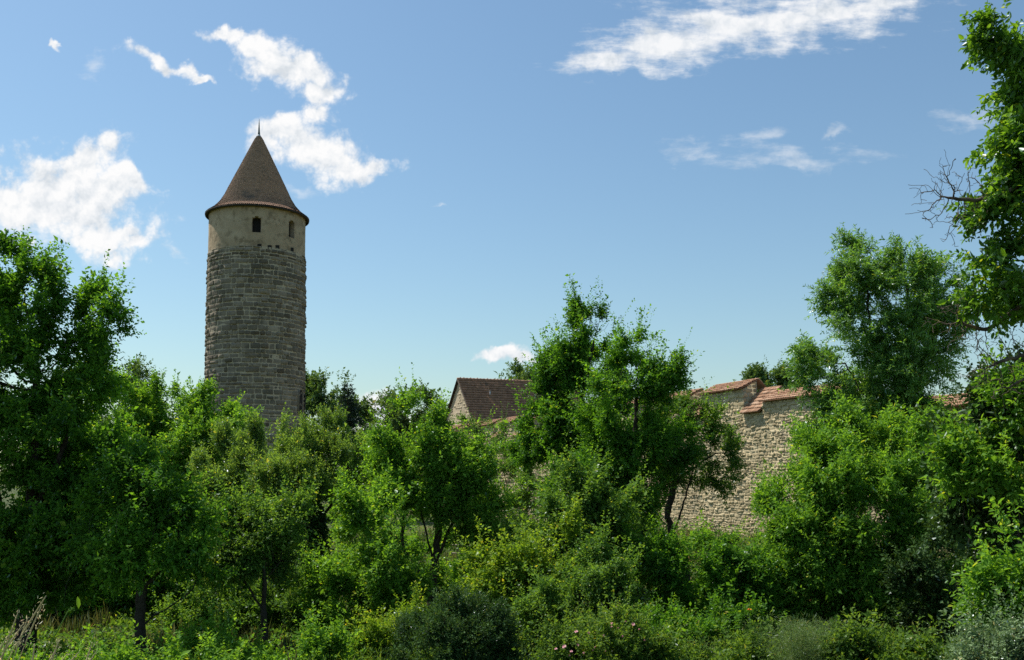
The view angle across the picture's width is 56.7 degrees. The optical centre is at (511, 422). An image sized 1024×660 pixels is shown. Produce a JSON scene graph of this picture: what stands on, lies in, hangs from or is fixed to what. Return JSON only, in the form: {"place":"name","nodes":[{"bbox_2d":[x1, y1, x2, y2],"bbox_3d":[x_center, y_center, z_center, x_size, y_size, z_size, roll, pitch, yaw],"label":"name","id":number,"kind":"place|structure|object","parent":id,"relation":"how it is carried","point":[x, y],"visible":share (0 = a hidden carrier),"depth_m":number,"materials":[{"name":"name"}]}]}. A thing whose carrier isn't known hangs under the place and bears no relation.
{"place":"outdoors","nodes":[
{"label":"outdoors","id":0,"kind":"place"},
{"bbox_2d":[0,475,944,658],"bbox_3d":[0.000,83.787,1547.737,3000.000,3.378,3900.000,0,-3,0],"label":"ground","id":1,"kind":"structure","parent":0,"point":[13,491],"depth_m":50.03,"materials":[{"name":"green plant"}]},
{"bbox_2d":[0,610,19,659],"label":"dry grass stalk","id":2,"kind":"object","parent":1,"relation":"on","point":[9,635],"visible":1,"depth_m":3.37,"materials":[{"name":"plant"}]},
{"bbox_2d":[0,622,23,659],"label":"dry grass stalk","id":3,"kind":"object","parent":1,"relation":"on","point":[17,632],"visible":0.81,"depth_m":3.95,"materials":[{"name":"plant"}]},
{"bbox_2d":[13,616,32,659],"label":"dry grass stalk","id":4,"kind":"object","parent":1,"relation":"on","point":[21,637],"visible":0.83,"depth_m":3.76,"materials":[{"name":"plant"}]},
{"bbox_2d":[8,592,45,659],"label":"dry grass stalk","id":5,"kind":"object","parent":1,"relation":"on","point":[29,622],"visible":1,"depth_m":3.57,"materials":[{"name":"plant"}]},
{"bbox_2d":[25,643,38,659],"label":"dry grass stalk","id":6,"kind":"object","parent":1,"relation":"on","point":[33,651],"visible":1,"depth_m":3.56,"materials":[{"name":"plant"}]},
{"bbox_2d":[19,606,47,659],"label":"dry grass stalk","id":7,"kind":"object","parent":1,"relation":"on","point":[29,634],"visible":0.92,"depth_m":3.86,"materials":[{"name":"plant"}]},
{"bbox_2d":[49,638,60,659],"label":"dry grass stalk","id":8,"kind":"object","parent":1,"relation":"on","point":[55,649],"visible":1,"depth_m":3.56,"materials":[{"name":"plant"}]},
{"bbox_2d":[42,596,80,659],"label":"broad leaved weed","id":9,"kind":"object","parent":1,"relation":"on","point":[78,603],"visible":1,"depth_m":4.06,"materials":[{"name":"green plant"}]},
{"bbox_2d":[0,225,148,658],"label":"tree","id":10,"kind":"object","parent":1,"relation":"on","point":[38,420],"visible":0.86,"depth_m":20.58,"materials":[{"name":"green plant"}]},
{"bbox_2d":[0,352,174,497],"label":"tree","id":11,"kind":"object","parent":1,"relation":"on","point":[137,370],"visible":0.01,"depth_m":79.19,"materials":[{"name":"green plant"}]},
{"bbox_2d":[84,641,97,659],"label":"dry grass stalk","id":12,"kind":"object","parent":1,"relation":"on","point":[88,654],"visible":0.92,"depth_m":4.15,"materials":[{"name":"plant"}]},
{"bbox_2d":[0,611,253,659],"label":"weeds","id":13,"kind":"object","parent":1,"relation":"on","point":[175,653],"visible":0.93,"depth_m":16.24,"materials":[{"name":"green plant"}]},
{"bbox_2d":[29,429,248,658],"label":"cherry tree","id":14,"kind":"object","parent":1,"relation":"on","point":[163,502],"visible":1,"depth_m":19.13,"materials":[{"name":"green plant"}]},
{"bbox_2d":[0,511,279,625],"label":"back thicket","id":15,"kind":"object","parent":1,"relation":"on","point":[124,602],"visible":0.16,"depth_m":25.59,"materials":[{"name":"green plant"}]},
{"bbox_2d":[57,364,267,541],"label":"round bushy tree","id":16,"kind":"object","parent":1,"relation":"on","point":[195,415],"visible":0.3,"depth_m":47.44,"materials":[{"name":"green plant"}]},
{"bbox_2d":[147,523,319,640],"bbox_3d":[-6.705,4.133,23.974,4.916,3.549,2.596,0,-3,0],"label":"bush","id":17,"kind":"object","parent":1,"relation":"on","point":[278,610],"visible":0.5,"depth_m":23.42,"materials":[{"name":"green plant"}]},
{"bbox_2d":[177,469,321,650],"bbox_3d":[-5.855,3.211,21.356,3.268,4.334,2.335,2,-3,-27],"label":"fruit tree","id":18,"kind":"object","parent":1,"relation":"on","point":[264,525],"visible":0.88,"depth_m":21.29,"materials":[{"name":"green plant"}]},
{"bbox_2d":[204,122,308,481],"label":"round tower","id":19,"kind":"structure","parent":1,"relation":"on","point":[255,310],"depth_m":82.11,"materials":[{"name":"stone"}]},
{"bbox_2d":[297,389,303,413],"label":"doorway","id":20,"kind":"structure","parent":19,"relation":"in","point":[300,396],"depth_m":84.23,"materials":[{"name":"stone"}]},
{"bbox_2d":[148,591,366,659],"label":"currant bush","id":21,"kind":"object","parent":1,"relation":"on","point":[214,637],"visible":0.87,"depth_m":18.17,"materials":[{"name":"green plant"}]},
{"bbox_2d":[184,401,369,605],"bbox_3d":[-6.625,2.949,27.793,5.144,7.252,3.953,2,-4,-35],"label":"plum tree","id":22,"kind":"object","parent":1,"relation":"on","point":[305,451],"visible":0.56,"depth_m":27.65,"materials":[{"name":"green plant"}]},
{"bbox_2d":[305,367,380,460],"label":"tree","id":23,"kind":"object","parent":1,"relation":"on","point":[315,389],"visible":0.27,"depth_m":117.02,"materials":[{"name":"green plant"}]},
{"bbox_2d":[335,382,366,471],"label":"spruce","id":24,"kind":"object","parent":1,"relation":"on","point":[351,409],"visible":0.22,"depth_m":111.94,"materials":[{"name":"green plant"}]},
{"bbox_2d":[282,576,428,659],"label":"yellow green bush","id":25,"kind":"object","parent":1,"relation":"on","point":[373,632],"visible":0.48,"depth_m":19.22,"materials":[{"name":"green plant"}]},
{"bbox_2d":[290,458,445,634],"bbox_3d":[-3.445,3.404,23.396,4.307,5.085,2.822,-1,-3,24],"label":"hazel shrub","id":26,"kind":"object","parent":1,"relation":"on","point":[385,574],"visible":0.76,"depth_m":22.92,"materials":[{"name":"green plant"}]},
{"bbox_2d":[352,377,448,456],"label":"tree","id":27,"kind":"object","parent":1,"relation":"on","point":[396,415],"visible":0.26,"depth_m":110.91,"materials":[{"name":"green plant"}]},
{"bbox_2d":[328,517,474,594],"bbox_3d":[-3.449,4.485,30.956,5.336,4.540,3.278,0,-3,0],"label":"hawthorn shrub","id":28,"kind":"object","parent":1,"relation":"on","point":[443,569],"visible":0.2,"depth_m":30.70,"materials":[{"name":"green plant"}]},
{"bbox_2d":[317,431,509,541],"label":"tower foot bush","id":29,"kind":"object","parent":1,"relation":"on","point":[331,511],"visible":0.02,"depth_m":54.74,"materials":[{"name":"green plant"}]},
{"bbox_2d":[352,535,490,577],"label":"garden weeds","id":30,"kind":"object","parent":1,"relation":"on","point":[443,560],"visible":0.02,"depth_m":36.17,"materials":[{"name":"green plant"}]},
{"bbox_2d":[316,362,528,607],"bbox_3d":[-2.381,1.962,25.786,5.715,7.141,3.334,0,-3,0],"label":"apple tree","id":31,"kind":"object","parent":1,"relation":"on","point":[444,474],"visible":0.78,"depth_m":25.48,"materials":[{"name":"green plant"}]},
{"bbox_2d":[375,569,534,659],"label":"box bush","id":32,"kind":"object","parent":1,"relation":"on","point":[455,626],"visible":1,"depth_m":17.09,"materials":[{"name":"green plant"}]},
{"bbox_2d":[452,536,469,558],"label":"wooden fence","id":33,"kind":"object","parent":1,"relation":"on","point":[458,549],"visible":0.09,"depth_m":43.65,"materials":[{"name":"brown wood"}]},
{"bbox_2d":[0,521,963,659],"bbox_3d":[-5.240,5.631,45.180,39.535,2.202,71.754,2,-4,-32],"label":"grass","id":34,"kind":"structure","parent":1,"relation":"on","point":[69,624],"depth_m":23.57,"materials":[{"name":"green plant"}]},
{"bbox_2d":[0,524,968,659],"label":"undergrowth","id":35,"kind":"object","parent":1,"relation":"on","point":[121,622],"visible":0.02,"depth_m":22.71,"materials":[{"name":"green plant"}]},
{"bbox_2d":[453,401,549,516],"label":"slender tree","id":36,"kind":"object","parent":1,"relation":"on","point":[506,464],"visible":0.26,"depth_m":61.89,"materials":[{"name":"green plant"}]},
{"bbox_2d":[499,501,523,528],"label":"climbing shrub","id":37,"kind":"object","parent":1,"relation":"on","point":[505,519],"visible":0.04,"depth_m":57.01,"materials":[{"name":"green plant"}]},
{"bbox_2d":[445,377,584,425],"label":"stone house","id":38,"kind":"structure","parent":1,"relation":"on","point":[478,396],"depth_m":103.79,"materials":[{"name":"tile"}]},
{"bbox_2d":[494,357,538,380],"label":"tree","id":39,"kind":"object","parent":1,"relation":"on","point":[518,370],"visible":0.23,"depth_m":124.94,"materials":[{"name":"green plant"}]},
{"bbox_2d":[496,437,543,526],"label":"sapling","id":40,"kind":"object","parent":1,"relation":"on","point":[524,494],"visible":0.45,"depth_m":54.53,"materials":[{"name":"green plant"}]},
{"bbox_2d":[438,492,605,656],"bbox_3d":[0.239,3.474,21.350,3.733,3.816,2.672,-1,-3,16],"label":"bramble mound","id":41,"kind":"object","parent":1,"relation":"on","point":[490,575],"visible":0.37,"depth_m":21.09,"materials":[{"name":"green plant"}]},
{"bbox_2d":[483,432,657,576],"bbox_3d":[1.495,2.885,24.363,4.546,5.357,2.839,0,-3,0],"label":"hanging shrub","id":42,"kind":"object","parent":1,"relation":"on","point":[598,502],"visible":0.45,"depth_m":24.01,"materials":[{"name":"green plant"}]},
{"bbox_2d":[496,273,645,563],"bbox_3d":[2.237,0.392,32.816,5.203,11.318,4.010,1,-3,-18],"label":"tall ivy tree","id":43,"kind":"object","parent":1,"relation":"on","point":[557,364],"visible":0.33,"depth_m":32.72,"materials":[{"name":"green plant"}]},
{"bbox_2d":[503,510,647,655],"bbox_3d":[1.308,3.527,19.234,3.011,3.502,2.526,0,-3,0],"label":"privet shrub","id":44,"kind":"object","parent":1,"relation":"on","point":[600,564],"visible":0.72,"depth_m":19.31,"materials":[{"name":"green plant"}]},
{"bbox_2d":[512,577,693,659],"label":"rose bush","id":45,"kind":"object","parent":1,"relation":"on","point":[589,638],"visible":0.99,"depth_m":16.06,"materials":[{"name":"green plant"}]},
{"bbox_2d":[522,303,715,612],"bbox_3d":[3.240,1.163,29.000,6.045,9.549,3.973,0,-3,0],"label":"forked tree","id":46,"kind":"object","parent":1,"relation":"on","point":[603,427],"visible":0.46,"depth_m":28.63,"materials":[{"name":"green plant"}]},
{"bbox_2d":[286,620,964,659],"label":"tall weeds","id":47,"kind":"object","parent":1,"relation":"on","point":[367,657],"visible":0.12,"depth_m":18.81,"materials":[{"name":"green plant"}]},
{"bbox_2d":[611,503,761,555],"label":"midground bush","id":48,"kind":"object","parent":1,"relation":"on","point":[696,541],"visible":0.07,"depth_m":42.16,"materials":[{"name":"green plant"}]},
{"bbox_2d":[644,365,751,584],"bbox_3d":[5.774,1.886,31.019,4.467,7.701,2.421,0,-3,0],"label":"crooked apple tree","id":49,"kind":"object","parent":1,"relation":"on","point":[715,422],"visible":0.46,"depth_m":30.92,"materials":[{"name":"green plant"}]},
{"bbox_2d":[413,378,989,558],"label":"town wall","id":50,"kind":"structure","parent":1,"relation":"on","point":[764,412],"depth_m":50.08,"materials":[{"name":"stone"}]},
{"bbox_2d":[613,602,790,659],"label":"herb clump","id":51,"kind":"object","parent":1,"relation":"on","point":[746,652],"visible":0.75,"depth_m":16.08,"materials":[{"name":"green plant"}]},
{"bbox_2d":[614,508,790,636],"bbox_3d":[4.901,4.001,23.923,4.071,3.707,3.264,-2,-3,30],"label":"shade shrub","id":52,"kind":"object","parent":1,"relation":"on","point":[664,562],"visible":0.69,"depth_m":23.49,"materials":[{"name":"green plant"}]},
{"bbox_2d":[622,584,788,647],"bbox_3d":[4.114,4.750,21.695,4.728,2.176,2.475,0,-3,0],"label":"nettle bed","id":53,"kind":"object","parent":1,"relation":"on","point":[709,628],"visible":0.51,"depth_m":21.43,"materials":[{"name":"green plant"}]},
{"bbox_2d":[733,355,806,392],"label":"tree","id":54,"kind":"object","parent":1,"relation":"on","point":[775,375],"visible":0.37,"depth_m":129.66,"materials":[{"name":"green plant"}]},
{"bbox_2d":[749,430,796,518],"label":"wall foot shrub","id":55,"kind":"object","parent":1,"relation":"on","point":[755,496],"visible":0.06,"depth_m":37.62,"materials":[{"name":"green plant"}]},
{"bbox_2d":[737,613,847,659],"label":"feathery plant","id":56,"kind":"object","parent":1,"relation":"on","point":[797,652],"visible":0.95,"depth_m":15.60,"materials":[{"name":"green plant"}]},
{"bbox_2d":[733,385,966,631],"bbox_3d":[8.768,2.510,25.187,7.392,7.230,4.954,0,-3,0],"label":"shrub","id":57,"kind":"object","parent":1,"relation":"on","point":[821,538],"visible":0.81,"depth_m":24.05,"materials":[{"name":"green plant"}]},
{"bbox_2d":[792,603,964,659],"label":"bright weed patch","id":58,"kind":"object","parent":1,"relation":"on","point":[866,643],"visible":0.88,"depth_m":15.59,"materials":[{"name":"green plant"}]},
{"bbox_2d":[777,221,985,506],"bbox_3d":[11.732,-0.675,30.136,6.767,11.782,3.966,0,-3,0],"label":"ash tree","id":59,"kind":"object","parent":1,"relation":"on","point":[884,370],"visible":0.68,"depth_m":29.64,"materials":[{"name":"green plant"}]},
{"bbox_2d":[876,503,969,639],"bbox_3d":[10.147,3.620,22.282,3.596,4.085,2.720,0,-3,0],"label":"shaded shrub","id":60,"kind":"object","parent":1,"relation":"on","point":[918,574],"visible":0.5,"depth_m":21.81,"materials":[{"name":"green plant"}]},
{"bbox_2d":[905,579,1023,659],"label":"grey leaved plant","id":61,"kind":"object","parent":1,"relation":"on","point":[996,641],"visible":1,"depth_m":9.27,"materials":[{"name":"green plant"}]},
{"bbox_2d":[909,0,1023,409],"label":"walnut tree","id":62,"kind":"object","parent":1,"relation":"on","point":[1000,301],"visible":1,"depth_m":12.57,"materials":[{"name":"green plant"}]},
{"bbox_2d":[911,342,1023,562],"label":"elder shrub","id":63,"kind":"object","parent":1,"relation":"on","point":[963,460],"visible":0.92,"depth_m":14.44,"materials":[{"name":"green plant"}]},
{"bbox_2d":[913,340,1023,629],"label":"ivy thicket","id":64,"kind":"object","parent":1,"relation":"on","point":[954,527],"visible":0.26,"depth_m":15.38,"materials":[{"name":"green plant"}]},
{"bbox_2d":[943,487,1023,630],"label":"dogwood shrub","id":65,"kind":"object","parent":1,"relation":"on","point":[986,574],"visible":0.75,"depth_m":10.25,"materials":[{"name":"green plant"}]},
{"bbox_2d":[0,0,1023,472],"label":"sky","id":66,"kind":"structure","parent":0,"point":[449,164],"materials":[{"name":"blue"}]},
{"bbox_2d":[516,645,537,659],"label":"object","id":67,"kind":"structure","parent":0,"point":[534,652],"depth_m":21.37,"materials":[{"name":"plant"}]}
]}

